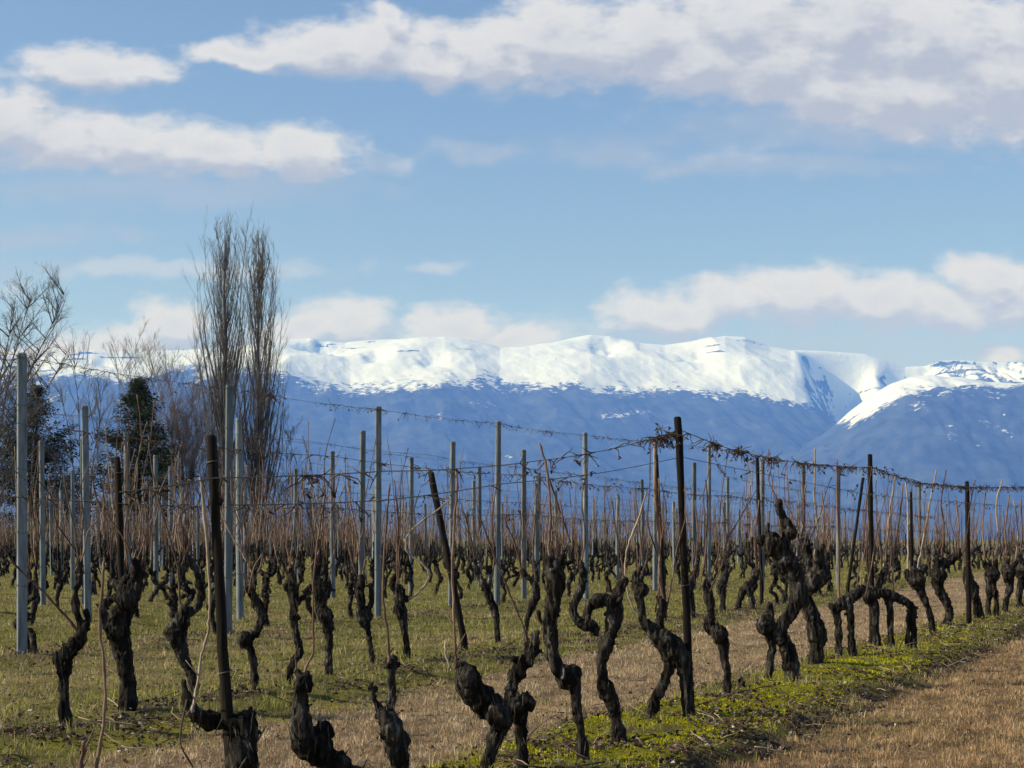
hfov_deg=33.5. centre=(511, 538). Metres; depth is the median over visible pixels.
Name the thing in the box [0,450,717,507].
trellis wire
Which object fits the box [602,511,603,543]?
trellis post
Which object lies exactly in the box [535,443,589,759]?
grapevine
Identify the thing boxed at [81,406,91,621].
trellis post
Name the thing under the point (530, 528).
grapevine
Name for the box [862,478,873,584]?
grapevine
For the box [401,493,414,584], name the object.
grapevine
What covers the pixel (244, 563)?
trellis post
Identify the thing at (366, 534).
grapevine
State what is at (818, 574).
grapevine
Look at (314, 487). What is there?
trellis wire
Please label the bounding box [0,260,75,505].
bare tree
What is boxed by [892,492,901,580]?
grapevine
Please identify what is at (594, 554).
grapevine
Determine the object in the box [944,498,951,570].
grapevine
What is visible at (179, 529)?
grapevine
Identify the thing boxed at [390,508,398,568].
grapevine
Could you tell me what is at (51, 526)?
trellis post
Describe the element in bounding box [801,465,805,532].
trellis post
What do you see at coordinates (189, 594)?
grapevine
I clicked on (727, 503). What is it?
trellis post
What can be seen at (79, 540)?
grapevine
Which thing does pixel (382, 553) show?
grapevine
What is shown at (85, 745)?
grapevine
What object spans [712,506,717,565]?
grapevine
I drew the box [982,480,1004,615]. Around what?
grapevine
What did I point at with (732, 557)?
grapevine
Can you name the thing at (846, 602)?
grapevine
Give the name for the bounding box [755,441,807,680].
grapevine
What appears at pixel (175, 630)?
grapevine
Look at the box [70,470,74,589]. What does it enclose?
trellis post
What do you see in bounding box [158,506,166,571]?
grapevine
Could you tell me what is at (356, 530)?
grapevine
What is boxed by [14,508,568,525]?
trellis wire
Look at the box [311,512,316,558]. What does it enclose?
grapevine
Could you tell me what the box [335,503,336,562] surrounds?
trellis post
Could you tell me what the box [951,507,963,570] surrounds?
grapevine
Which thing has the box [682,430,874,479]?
trellis wire
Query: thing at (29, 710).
pebbles
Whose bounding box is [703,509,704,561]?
trellis post
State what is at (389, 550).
grapevine
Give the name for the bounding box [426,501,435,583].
grapevine
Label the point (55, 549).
grapevine
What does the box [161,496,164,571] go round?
trellis post
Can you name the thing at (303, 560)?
grapevine
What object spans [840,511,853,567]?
grapevine
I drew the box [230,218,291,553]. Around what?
poplar tree
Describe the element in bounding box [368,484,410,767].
grapevine
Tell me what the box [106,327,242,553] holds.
bare shrub
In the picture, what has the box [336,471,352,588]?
grapevine
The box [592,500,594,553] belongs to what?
trellis post
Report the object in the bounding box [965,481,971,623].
vineyard stake
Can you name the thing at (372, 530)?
trellis post
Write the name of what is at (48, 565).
grapevine
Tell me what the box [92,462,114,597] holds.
grapevine
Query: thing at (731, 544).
grapevine
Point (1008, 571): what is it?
grapevine
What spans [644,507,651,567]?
grapevine
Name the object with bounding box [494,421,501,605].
trellis post
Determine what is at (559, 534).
grapevine
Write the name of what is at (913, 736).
dry grass
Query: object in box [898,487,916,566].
grapevine
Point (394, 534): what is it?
grapevine
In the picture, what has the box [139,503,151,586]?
grapevine
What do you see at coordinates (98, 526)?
trellis post
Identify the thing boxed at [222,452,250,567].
grapevine
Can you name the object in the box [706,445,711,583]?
trellis post
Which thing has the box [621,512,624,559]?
grapevine
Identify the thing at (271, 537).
trellis post
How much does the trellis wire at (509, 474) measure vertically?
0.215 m
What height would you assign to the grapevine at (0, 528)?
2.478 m
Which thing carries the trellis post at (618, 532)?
on the ground at (112, 747)
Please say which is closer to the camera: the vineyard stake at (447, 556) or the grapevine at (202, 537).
the vineyard stake at (447, 556)
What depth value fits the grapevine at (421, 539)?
57.26 m
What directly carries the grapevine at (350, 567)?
on the ground at (112, 747)
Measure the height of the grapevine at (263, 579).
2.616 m
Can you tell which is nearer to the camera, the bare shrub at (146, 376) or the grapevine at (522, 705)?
the grapevine at (522, 705)
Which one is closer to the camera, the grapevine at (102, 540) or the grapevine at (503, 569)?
the grapevine at (503, 569)
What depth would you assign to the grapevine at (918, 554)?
47.65 m
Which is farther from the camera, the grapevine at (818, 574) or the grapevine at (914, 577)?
the grapevine at (914, 577)
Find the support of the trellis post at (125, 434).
on the ground at (112, 747)
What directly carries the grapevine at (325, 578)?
on the ground at (112, 747)
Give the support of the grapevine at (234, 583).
on the ground at (112, 747)
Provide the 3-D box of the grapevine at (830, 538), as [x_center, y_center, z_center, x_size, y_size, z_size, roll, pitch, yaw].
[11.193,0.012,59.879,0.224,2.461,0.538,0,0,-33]
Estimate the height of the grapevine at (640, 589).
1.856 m
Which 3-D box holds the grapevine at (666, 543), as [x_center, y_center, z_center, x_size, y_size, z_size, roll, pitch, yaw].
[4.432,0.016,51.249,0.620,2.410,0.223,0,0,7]
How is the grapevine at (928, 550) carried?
on the ground at (112, 747)
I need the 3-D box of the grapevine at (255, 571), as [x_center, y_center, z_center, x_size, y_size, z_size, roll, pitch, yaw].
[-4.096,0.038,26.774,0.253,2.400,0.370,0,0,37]
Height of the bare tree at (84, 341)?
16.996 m
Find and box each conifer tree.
[0,381,112,554]
[75,375,211,549]
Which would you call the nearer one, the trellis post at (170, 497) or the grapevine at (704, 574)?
the trellis post at (170, 497)
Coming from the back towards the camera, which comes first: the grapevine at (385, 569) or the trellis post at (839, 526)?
the trellis post at (839, 526)
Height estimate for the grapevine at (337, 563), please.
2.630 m
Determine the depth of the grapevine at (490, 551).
54.41 m
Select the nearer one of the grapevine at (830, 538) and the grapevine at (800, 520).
the grapevine at (800, 520)
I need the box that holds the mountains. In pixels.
[0,335,1023,538]
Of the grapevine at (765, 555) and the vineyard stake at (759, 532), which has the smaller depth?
the vineyard stake at (759, 532)
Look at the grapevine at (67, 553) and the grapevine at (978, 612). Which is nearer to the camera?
the grapevine at (978, 612)
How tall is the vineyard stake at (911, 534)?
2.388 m
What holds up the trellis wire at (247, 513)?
attached to the trellis post
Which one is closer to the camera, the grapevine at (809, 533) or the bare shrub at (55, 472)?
the grapevine at (809, 533)
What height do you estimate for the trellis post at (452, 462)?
3.100 m
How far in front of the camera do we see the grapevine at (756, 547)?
48.41 m
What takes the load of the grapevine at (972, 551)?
on the ground at (112, 747)
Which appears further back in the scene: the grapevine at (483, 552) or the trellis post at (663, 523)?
the trellis post at (663, 523)
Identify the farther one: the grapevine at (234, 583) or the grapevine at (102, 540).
the grapevine at (102, 540)
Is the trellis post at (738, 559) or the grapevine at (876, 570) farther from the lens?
the trellis post at (738, 559)
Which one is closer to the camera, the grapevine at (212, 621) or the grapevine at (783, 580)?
the grapevine at (212, 621)
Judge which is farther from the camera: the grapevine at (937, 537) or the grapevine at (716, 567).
the grapevine at (937, 537)
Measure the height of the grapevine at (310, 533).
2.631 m
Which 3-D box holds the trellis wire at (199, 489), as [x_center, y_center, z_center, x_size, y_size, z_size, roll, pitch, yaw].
[-11.067,-1.577,52.693,0.304,0.267,75.814,0,0,20]
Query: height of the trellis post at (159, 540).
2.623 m
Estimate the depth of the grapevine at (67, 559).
48.42 m
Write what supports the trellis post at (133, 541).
on the ground at (112, 747)
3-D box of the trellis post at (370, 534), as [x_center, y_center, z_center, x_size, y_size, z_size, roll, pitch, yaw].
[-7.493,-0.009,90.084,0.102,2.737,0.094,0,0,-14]
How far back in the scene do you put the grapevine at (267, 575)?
21.03 m
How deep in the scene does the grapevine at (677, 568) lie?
40.51 m
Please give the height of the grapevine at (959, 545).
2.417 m
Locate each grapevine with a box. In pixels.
[0,458,103,728]
[0,488,7,585]
[0,492,8,576]
[1,521,10,573]
[2,492,16,586]
[12,430,38,652]
[12,441,43,625]
[13,503,16,562]
[29,518,37,574]
[36,504,39,579]
[43,471,64,607]
[45,482,54,589]
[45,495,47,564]
[45,511,54,568]
[49,496,58,574]
[52,483,66,590]
[56,501,70,583]
[64,503,80,559]
[64,512,75,571]
[64,513,70,577]
[68,481,97,594]
[78,559,106,767]
[79,468,95,601]
[90,395,172,711]
[90,496,102,588]
[90,516,98,568]
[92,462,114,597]
[95,506,105,573]
[96,415,147,646]
[108,464,139,617]
[109,499,116,566]
[130,484,148,591]
[133,507,139,550]
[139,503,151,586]
[143,477,161,601]
[148,436,206,694]
[154,476,176,599]
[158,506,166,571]
[163,437,187,618]
[164,492,168,577]
[168,437,204,614]
[174,488,185,589]
[174,510,186,568]
[179,477,266,767]
[190,515,195,562]
[191,522,195,552]
[192,502,203,568]
[194,501,202,562]
[197,482,223,595]
[198,491,210,583]
[206,452,244,633]
[220,412,289,689]
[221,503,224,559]
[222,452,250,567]
[233,508,235,586]
[235,486,249,579]
[245,468,262,608]
[248,501,260,555]
[249,484,264,585]
[250,511,260,566]
[256,433,283,626]
[259,422,315,684]
[260,471,286,593]
[268,514,278,571]
[270,492,286,584]
[278,508,286,578]
[280,481,304,602]
[280,496,292,573]
[280,502,290,551]
[284,478,306,592]
[288,487,366,767]
[297,509,306,583]
[301,419,345,674]
[301,450,339,621]
[309,499,319,557]
[311,492,329,575]
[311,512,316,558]
[316,471,332,591]
[324,498,329,560]
[330,438,377,663]
[335,517,339,576]
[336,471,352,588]
[338,506,347,581]
[344,454,362,619]
[345,471,369,599]
[349,510,353,571]
[351,503,366,563]
[365,506,371,551]
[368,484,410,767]
[368,491,374,587]
[374,462,395,597]
[381,507,389,574]
[383,505,391,578]
[387,435,450,659]
[387,458,404,614]
[387,508,396,562]
[388,502,401,556]
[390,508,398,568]
[395,511,404,577]
[399,474,418,594]
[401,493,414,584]
[419,504,424,572]
[423,508,430,575]
[425,488,444,594]
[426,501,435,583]
[429,448,463,608]
[429,516,438,571]
[441,480,500,643]
[441,484,460,578]
[444,471,512,767]
[445,494,457,563]
[456,503,465,574]
[456,510,466,570]
[463,488,480,590]
[467,489,474,580]
[474,463,495,605]
[476,517,487,569]
[478,512,541,767]
[488,515,494,554]
[489,476,507,588]
[500,490,509,602]
[501,513,509,567]
[502,464,540,637]
[503,482,528,587]
[505,504,515,575]
[508,505,517,571]
[519,490,537,577]
[524,459,541,582]
[527,504,533,554]
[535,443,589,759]
[538,493,544,585]
[542,489,559,570]
[542,503,547,556]
[545,496,558,555]
[551,487,567,559]
[552,478,579,597]
[558,514,568,568]
[568,487,578,581]
[569,460,600,635]
[571,517,578,568]
[573,513,581,559]
[582,500,628,743]
[588,514,597,572]
[589,493,598,581]
[592,491,604,580]
[595,506,609,572]
[603,475,621,593]
[603,501,615,570]
[608,490,626,578]
[614,496,637,577]
[619,494,631,567]
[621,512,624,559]
[622,510,629,569]
[624,436,695,718]
[629,487,661,628]
[631,481,647,582]
[635,510,643,566]
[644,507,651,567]
[644,512,652,576]
[649,487,670,580]
[649,502,667,574]
[662,476,670,585]
[662,520,666,566]
[673,481,689,584]
[675,508,678,573]
[686,480,703,577]
[686,500,710,617]
[686,506,691,573]
[696,507,701,571]
[698,456,759,692]
[698,492,712,581]
[702,496,715,567]
[705,503,719,580]
[708,499,729,611]
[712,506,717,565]
[720,492,734,572]
[729,513,731,555]
[730,503,735,569]
[735,500,763,609]
[736,495,748,578]
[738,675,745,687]
[741,500,747,577]
[742,455,760,603]
[748,516,758,565]
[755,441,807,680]
[762,474,785,603]
[764,515,766,576]
[766,519,773,575]
[776,460,793,600]
[782,448,833,664]
[785,466,807,560]
[793,495,806,552]
[796,485,807,574]
[800,516,812,538]
[809,509,819,549]
[811,503,822,547]
[816,482,835,594]
[825,501,835,569]
[825,513,832,552]
[826,494,836,592]
[828,460,890,656]
[831,508,843,564]
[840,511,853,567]
[845,494,867,587]
[862,476,918,647]
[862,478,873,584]
[873,485,879,581]
[878,484,896,584]
[885,484,910,581]
[885,506,894,582]
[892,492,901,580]
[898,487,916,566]
[903,470,939,632]
[913,505,919,557]
[914,486,920,568]
[922,494,932,576]
[925,518,930,575]
[931,470,977,624]
[933,501,943,562]
[933,509,944,555]
[937,495,943,557]
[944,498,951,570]
[945,511,950,573]
[950,509,958,571]
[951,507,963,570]
[954,506,962,570]
[961,480,984,618]
[970,516,973,564]
[970,516,978,569]
[970,518,980,568]
[971,503,982,564]
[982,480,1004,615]
[994,495,1018,612]
[1005,495,1023,608]
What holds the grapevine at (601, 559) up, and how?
on the ground at (112, 747)
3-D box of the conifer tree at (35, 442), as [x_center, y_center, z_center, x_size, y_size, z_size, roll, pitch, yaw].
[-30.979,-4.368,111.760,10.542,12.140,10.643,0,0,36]
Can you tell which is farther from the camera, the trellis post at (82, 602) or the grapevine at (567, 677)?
the trellis post at (82, 602)
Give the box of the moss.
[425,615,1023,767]
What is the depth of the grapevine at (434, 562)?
33.62 m
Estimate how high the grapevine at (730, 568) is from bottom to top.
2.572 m
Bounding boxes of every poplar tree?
[181,203,272,547]
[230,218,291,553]
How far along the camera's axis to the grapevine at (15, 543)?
46.37 m
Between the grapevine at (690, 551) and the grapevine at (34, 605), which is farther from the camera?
the grapevine at (690, 551)
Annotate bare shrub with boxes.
[37,429,79,546]
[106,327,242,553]
[138,328,236,554]
[204,459,267,544]
[249,414,308,527]
[292,466,329,543]
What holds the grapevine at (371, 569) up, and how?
on the ground at (112, 747)
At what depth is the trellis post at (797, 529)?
72.15 m
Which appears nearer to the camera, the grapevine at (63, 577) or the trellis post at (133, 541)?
the grapevine at (63, 577)
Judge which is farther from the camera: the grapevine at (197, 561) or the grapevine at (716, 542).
the grapevine at (716, 542)
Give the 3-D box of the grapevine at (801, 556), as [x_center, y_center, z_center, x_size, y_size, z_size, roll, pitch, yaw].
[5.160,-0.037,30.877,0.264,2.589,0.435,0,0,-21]
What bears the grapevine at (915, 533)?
on the ground at (112, 747)
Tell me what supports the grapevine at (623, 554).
on the ground at (112, 747)
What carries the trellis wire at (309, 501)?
attached to the trellis post at (797, 529)
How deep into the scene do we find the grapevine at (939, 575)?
21.24 m
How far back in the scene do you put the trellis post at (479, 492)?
40.02 m
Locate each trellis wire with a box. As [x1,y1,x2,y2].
[0,349,822,493]
[0,419,932,520]
[0,431,792,508]
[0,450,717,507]
[0,470,809,520]
[0,486,846,526]
[0,493,933,533]
[0,503,651,525]
[1,495,772,526]
[2,408,850,507]
[5,409,812,505]
[5,463,667,508]
[10,472,596,509]
[13,479,514,506]
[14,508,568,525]
[45,512,601,527]
[120,423,688,505]
[230,457,1022,522]
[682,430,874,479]
[869,466,1023,494]
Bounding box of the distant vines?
[1,510,1023,568]
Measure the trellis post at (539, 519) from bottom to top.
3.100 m
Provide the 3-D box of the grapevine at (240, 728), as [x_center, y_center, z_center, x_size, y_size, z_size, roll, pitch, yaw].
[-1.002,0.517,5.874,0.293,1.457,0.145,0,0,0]
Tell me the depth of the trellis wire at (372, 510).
39.46 m
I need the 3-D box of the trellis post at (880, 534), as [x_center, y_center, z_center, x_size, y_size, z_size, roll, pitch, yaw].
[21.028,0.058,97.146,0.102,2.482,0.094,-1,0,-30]
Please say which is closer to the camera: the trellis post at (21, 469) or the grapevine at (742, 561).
the trellis post at (21, 469)
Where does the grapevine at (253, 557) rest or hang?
on the ground at (112, 747)
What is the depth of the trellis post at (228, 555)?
19.45 m
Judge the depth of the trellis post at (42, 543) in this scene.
29.50 m
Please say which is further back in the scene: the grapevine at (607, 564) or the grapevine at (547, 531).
the grapevine at (547, 531)
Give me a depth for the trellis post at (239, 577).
23.93 m
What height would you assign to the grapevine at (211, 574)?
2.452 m
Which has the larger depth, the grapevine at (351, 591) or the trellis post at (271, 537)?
the trellis post at (271, 537)
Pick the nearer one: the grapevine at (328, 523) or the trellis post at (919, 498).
the grapevine at (328, 523)
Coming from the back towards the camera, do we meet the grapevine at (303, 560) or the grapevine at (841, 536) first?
the grapevine at (841, 536)
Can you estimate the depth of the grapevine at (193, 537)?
55.09 m
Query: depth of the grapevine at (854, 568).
37.02 m
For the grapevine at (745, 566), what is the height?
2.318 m
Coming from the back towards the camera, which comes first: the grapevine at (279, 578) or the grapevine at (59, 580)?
the grapevine at (279, 578)
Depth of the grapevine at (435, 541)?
58.27 m
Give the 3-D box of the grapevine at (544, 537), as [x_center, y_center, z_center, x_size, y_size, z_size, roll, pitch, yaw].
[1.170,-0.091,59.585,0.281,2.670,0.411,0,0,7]
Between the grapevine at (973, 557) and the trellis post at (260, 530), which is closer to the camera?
the trellis post at (260, 530)
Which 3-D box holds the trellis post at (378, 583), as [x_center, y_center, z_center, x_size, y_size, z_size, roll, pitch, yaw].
[-1.864,-0.238,23.668,0.102,3.211,0.094,0,0,-10]
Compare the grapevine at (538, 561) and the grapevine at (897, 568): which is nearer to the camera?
the grapevine at (538, 561)
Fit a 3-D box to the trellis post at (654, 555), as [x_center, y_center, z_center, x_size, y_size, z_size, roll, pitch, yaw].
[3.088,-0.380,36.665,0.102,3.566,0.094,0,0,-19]
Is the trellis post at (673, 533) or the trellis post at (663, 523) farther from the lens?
the trellis post at (663, 523)
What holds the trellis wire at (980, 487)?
attached to the vineyard stake at (968, 582)
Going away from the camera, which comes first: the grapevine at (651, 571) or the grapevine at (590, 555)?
the grapevine at (651, 571)
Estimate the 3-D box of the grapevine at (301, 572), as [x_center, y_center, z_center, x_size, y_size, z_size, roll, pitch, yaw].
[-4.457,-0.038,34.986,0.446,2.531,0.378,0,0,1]
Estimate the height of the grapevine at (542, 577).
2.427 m
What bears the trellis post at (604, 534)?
on the ground at (112, 747)
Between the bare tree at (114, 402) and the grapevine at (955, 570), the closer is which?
the grapevine at (955, 570)
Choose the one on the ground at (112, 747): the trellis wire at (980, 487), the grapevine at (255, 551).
the grapevine at (255, 551)
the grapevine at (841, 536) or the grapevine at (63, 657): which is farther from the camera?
the grapevine at (841, 536)
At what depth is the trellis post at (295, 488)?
42.34 m
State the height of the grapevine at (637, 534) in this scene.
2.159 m
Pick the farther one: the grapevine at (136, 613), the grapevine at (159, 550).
the grapevine at (159, 550)
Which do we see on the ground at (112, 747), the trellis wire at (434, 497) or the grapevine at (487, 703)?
the grapevine at (487, 703)
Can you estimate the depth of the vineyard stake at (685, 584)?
10.55 m
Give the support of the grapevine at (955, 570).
on the ground at (112, 747)
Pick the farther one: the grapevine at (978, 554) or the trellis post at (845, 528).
the trellis post at (845, 528)
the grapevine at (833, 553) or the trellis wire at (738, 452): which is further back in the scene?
the grapevine at (833, 553)
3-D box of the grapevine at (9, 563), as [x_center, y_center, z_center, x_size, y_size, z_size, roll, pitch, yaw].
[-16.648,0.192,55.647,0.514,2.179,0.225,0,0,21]
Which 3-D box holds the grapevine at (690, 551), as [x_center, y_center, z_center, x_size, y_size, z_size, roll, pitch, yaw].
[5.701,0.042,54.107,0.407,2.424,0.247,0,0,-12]
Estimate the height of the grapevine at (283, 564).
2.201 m
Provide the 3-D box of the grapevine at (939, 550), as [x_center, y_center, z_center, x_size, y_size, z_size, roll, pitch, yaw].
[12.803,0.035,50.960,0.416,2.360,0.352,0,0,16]
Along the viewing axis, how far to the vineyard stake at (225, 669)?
5.85 m
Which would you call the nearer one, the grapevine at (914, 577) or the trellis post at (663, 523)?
the grapevine at (914, 577)
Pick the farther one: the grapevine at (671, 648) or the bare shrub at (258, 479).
the bare shrub at (258, 479)
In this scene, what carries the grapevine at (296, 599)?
on the ground at (112, 747)
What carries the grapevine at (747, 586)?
on the ground at (112, 747)
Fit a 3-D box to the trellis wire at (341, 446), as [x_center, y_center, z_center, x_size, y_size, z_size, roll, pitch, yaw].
[5.159,-1.562,52.702,0.255,0.268,75.814,0,0,20]
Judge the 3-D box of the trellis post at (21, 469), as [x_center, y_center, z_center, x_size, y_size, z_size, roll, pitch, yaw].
[-4.647,-0.206,16.117,0.102,3.115,0.094,0,0,-9]
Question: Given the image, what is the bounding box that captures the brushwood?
[1,506,1023,555]
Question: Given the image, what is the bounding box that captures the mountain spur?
[526,375,1023,538]
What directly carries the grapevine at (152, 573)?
on the ground at (112, 747)
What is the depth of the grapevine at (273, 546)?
53.68 m
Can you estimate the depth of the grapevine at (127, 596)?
10.80 m
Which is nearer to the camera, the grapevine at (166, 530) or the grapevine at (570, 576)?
the grapevine at (570, 576)
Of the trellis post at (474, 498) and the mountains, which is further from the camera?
the mountains
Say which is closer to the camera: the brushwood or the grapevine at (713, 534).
the grapevine at (713, 534)
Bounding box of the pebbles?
[28,609,966,766]
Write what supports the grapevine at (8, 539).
on the ground at (112, 747)
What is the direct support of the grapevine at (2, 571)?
on the ground at (112, 747)
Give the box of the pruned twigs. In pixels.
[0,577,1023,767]
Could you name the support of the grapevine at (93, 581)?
on the ground at (112, 747)
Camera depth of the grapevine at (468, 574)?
36.06 m
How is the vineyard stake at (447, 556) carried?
on the ground at (112, 747)
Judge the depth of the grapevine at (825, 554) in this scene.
33.12 m
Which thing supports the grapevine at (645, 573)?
on the ground at (112, 747)
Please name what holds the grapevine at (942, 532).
on the ground at (112, 747)
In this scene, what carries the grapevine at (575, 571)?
on the ground at (112, 747)
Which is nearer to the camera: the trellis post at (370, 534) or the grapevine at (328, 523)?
the grapevine at (328, 523)
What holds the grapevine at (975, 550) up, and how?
on the ground at (112, 747)
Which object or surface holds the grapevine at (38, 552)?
on the ground at (112, 747)
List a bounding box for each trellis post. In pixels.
[16,353,27,654]
[39,441,45,604]
[49,490,53,575]
[59,490,63,583]
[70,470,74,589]
[80,438,83,604]
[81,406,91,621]
[97,501,98,560]
[123,432,130,570]
[132,512,134,556]
[149,490,152,564]
[153,455,158,595]
[159,509,160,566]
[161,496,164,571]
[168,466,172,586]
[192,510,194,552]
[196,501,199,567]
[224,385,233,634]
[235,418,243,619]
[243,486,246,584]
[259,500,260,559]
[270,505,272,556]
[294,469,296,574]
[297,492,299,571]
[330,451,335,598]
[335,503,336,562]
[337,506,339,568]
[358,431,365,577]
[370,513,371,559]
[371,497,372,559]
[372,484,374,586]
[374,406,381,617]
[409,457,413,592]
[423,503,426,572]
[448,442,455,604]
[472,481,475,579]
[477,468,481,587]
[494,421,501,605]
[501,504,503,559]
[521,450,526,599]
[534,484,538,582]
[537,473,540,582]
[554,491,557,557]
[582,433,588,598]
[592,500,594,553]
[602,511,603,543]
[603,519,605,547]
[616,496,619,577]
[640,479,644,572]
[652,443,657,590]
[661,502,664,552]
[672,502,675,574]
[691,463,696,590]
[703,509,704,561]
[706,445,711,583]
[723,502,725,562]
[726,478,729,577]
[737,509,739,563]
[759,458,764,587]
[796,505,798,555]
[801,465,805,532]
[813,514,814,554]
[836,468,840,585]
[844,511,845,559]
[879,518,880,557]
[918,481,921,569]
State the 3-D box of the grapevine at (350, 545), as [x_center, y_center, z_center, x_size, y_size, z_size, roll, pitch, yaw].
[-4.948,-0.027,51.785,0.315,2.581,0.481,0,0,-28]
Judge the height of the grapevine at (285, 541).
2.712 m
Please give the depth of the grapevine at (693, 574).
23.67 m
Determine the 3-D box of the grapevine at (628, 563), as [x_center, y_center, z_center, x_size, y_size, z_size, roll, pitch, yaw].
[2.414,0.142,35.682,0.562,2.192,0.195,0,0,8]
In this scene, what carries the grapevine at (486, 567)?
on the ground at (112, 747)
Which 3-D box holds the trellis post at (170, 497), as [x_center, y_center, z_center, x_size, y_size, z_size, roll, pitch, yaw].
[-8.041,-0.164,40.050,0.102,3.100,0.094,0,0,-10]
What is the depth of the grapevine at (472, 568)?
44.05 m
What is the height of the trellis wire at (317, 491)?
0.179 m
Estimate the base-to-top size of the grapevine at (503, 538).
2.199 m
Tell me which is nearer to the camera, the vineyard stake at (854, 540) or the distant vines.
the vineyard stake at (854, 540)
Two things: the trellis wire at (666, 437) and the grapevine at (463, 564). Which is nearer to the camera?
the trellis wire at (666, 437)
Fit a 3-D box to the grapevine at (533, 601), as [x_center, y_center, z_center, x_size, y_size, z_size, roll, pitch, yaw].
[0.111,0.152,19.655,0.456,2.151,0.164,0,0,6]
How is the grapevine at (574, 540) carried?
on the ground at (112, 747)
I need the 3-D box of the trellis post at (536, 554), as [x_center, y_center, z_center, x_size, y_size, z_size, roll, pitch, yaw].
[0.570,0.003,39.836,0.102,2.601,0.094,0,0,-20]
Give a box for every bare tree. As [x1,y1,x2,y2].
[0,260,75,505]
[43,328,121,516]
[63,330,142,537]
[101,316,160,527]
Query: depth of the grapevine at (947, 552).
54.30 m
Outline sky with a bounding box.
[0,0,1023,366]
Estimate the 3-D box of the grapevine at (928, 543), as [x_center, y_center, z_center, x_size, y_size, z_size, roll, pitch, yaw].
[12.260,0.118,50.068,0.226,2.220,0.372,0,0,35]
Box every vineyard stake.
[114,457,124,580]
[205,435,232,758]
[428,472,467,651]
[654,454,666,620]
[674,416,694,703]
[755,457,763,603]
[846,477,863,592]
[868,454,873,643]
[910,491,913,567]
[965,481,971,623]
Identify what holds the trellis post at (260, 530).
on the ground at (112, 747)
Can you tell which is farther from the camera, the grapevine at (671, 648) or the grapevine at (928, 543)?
the grapevine at (928, 543)
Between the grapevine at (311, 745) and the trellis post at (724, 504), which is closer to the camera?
the grapevine at (311, 745)
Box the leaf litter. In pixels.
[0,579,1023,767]
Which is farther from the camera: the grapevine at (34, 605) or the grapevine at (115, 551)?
the grapevine at (115, 551)
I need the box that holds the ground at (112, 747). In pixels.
[0,539,1023,767]
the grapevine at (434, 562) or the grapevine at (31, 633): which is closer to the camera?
the grapevine at (31, 633)
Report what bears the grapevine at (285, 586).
on the ground at (112, 747)
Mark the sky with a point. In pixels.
(844, 176)
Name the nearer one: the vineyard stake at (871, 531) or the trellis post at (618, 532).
the vineyard stake at (871, 531)
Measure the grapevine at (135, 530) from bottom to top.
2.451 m
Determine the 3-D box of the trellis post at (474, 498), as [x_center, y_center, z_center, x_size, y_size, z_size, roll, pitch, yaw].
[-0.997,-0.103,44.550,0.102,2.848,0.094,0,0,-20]
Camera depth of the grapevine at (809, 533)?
56.58 m
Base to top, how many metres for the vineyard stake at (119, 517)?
1.780 m
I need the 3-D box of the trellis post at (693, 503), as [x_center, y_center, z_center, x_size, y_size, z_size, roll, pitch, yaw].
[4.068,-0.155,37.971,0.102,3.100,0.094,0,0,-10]
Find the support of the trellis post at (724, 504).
on the ground at (112, 747)
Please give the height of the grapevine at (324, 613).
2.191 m
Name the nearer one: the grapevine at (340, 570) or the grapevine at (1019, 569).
the grapevine at (1019, 569)
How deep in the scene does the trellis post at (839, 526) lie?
41.15 m
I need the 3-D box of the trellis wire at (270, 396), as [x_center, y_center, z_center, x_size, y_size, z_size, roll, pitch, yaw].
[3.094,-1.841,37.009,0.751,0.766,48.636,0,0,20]
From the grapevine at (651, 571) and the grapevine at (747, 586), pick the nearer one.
the grapevine at (747, 586)
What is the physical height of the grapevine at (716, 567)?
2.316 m
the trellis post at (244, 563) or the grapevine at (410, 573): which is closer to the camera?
the grapevine at (410, 573)
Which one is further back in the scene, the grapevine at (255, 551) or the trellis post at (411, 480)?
the grapevine at (255, 551)
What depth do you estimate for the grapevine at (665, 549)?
62.96 m
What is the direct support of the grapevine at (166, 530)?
on the ground at (112, 747)
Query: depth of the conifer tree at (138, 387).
115.56 m
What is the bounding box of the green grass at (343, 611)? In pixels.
[0,557,1023,767]
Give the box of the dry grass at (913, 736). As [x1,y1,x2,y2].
[0,570,1023,767]
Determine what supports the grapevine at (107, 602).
on the ground at (112, 747)
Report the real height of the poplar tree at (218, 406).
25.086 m
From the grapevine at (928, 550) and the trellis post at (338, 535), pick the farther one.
the trellis post at (338, 535)
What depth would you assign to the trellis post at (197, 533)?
49.16 m
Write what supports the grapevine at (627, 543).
on the ground at (112, 747)
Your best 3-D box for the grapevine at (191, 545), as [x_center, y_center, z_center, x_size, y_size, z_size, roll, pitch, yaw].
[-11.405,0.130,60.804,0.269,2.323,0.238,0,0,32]
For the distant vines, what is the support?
on the ground at (112, 747)
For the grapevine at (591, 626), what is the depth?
19.23 m
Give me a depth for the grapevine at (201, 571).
37.56 m
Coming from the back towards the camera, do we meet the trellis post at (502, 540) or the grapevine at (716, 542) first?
the trellis post at (502, 540)
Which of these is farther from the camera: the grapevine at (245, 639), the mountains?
the mountains

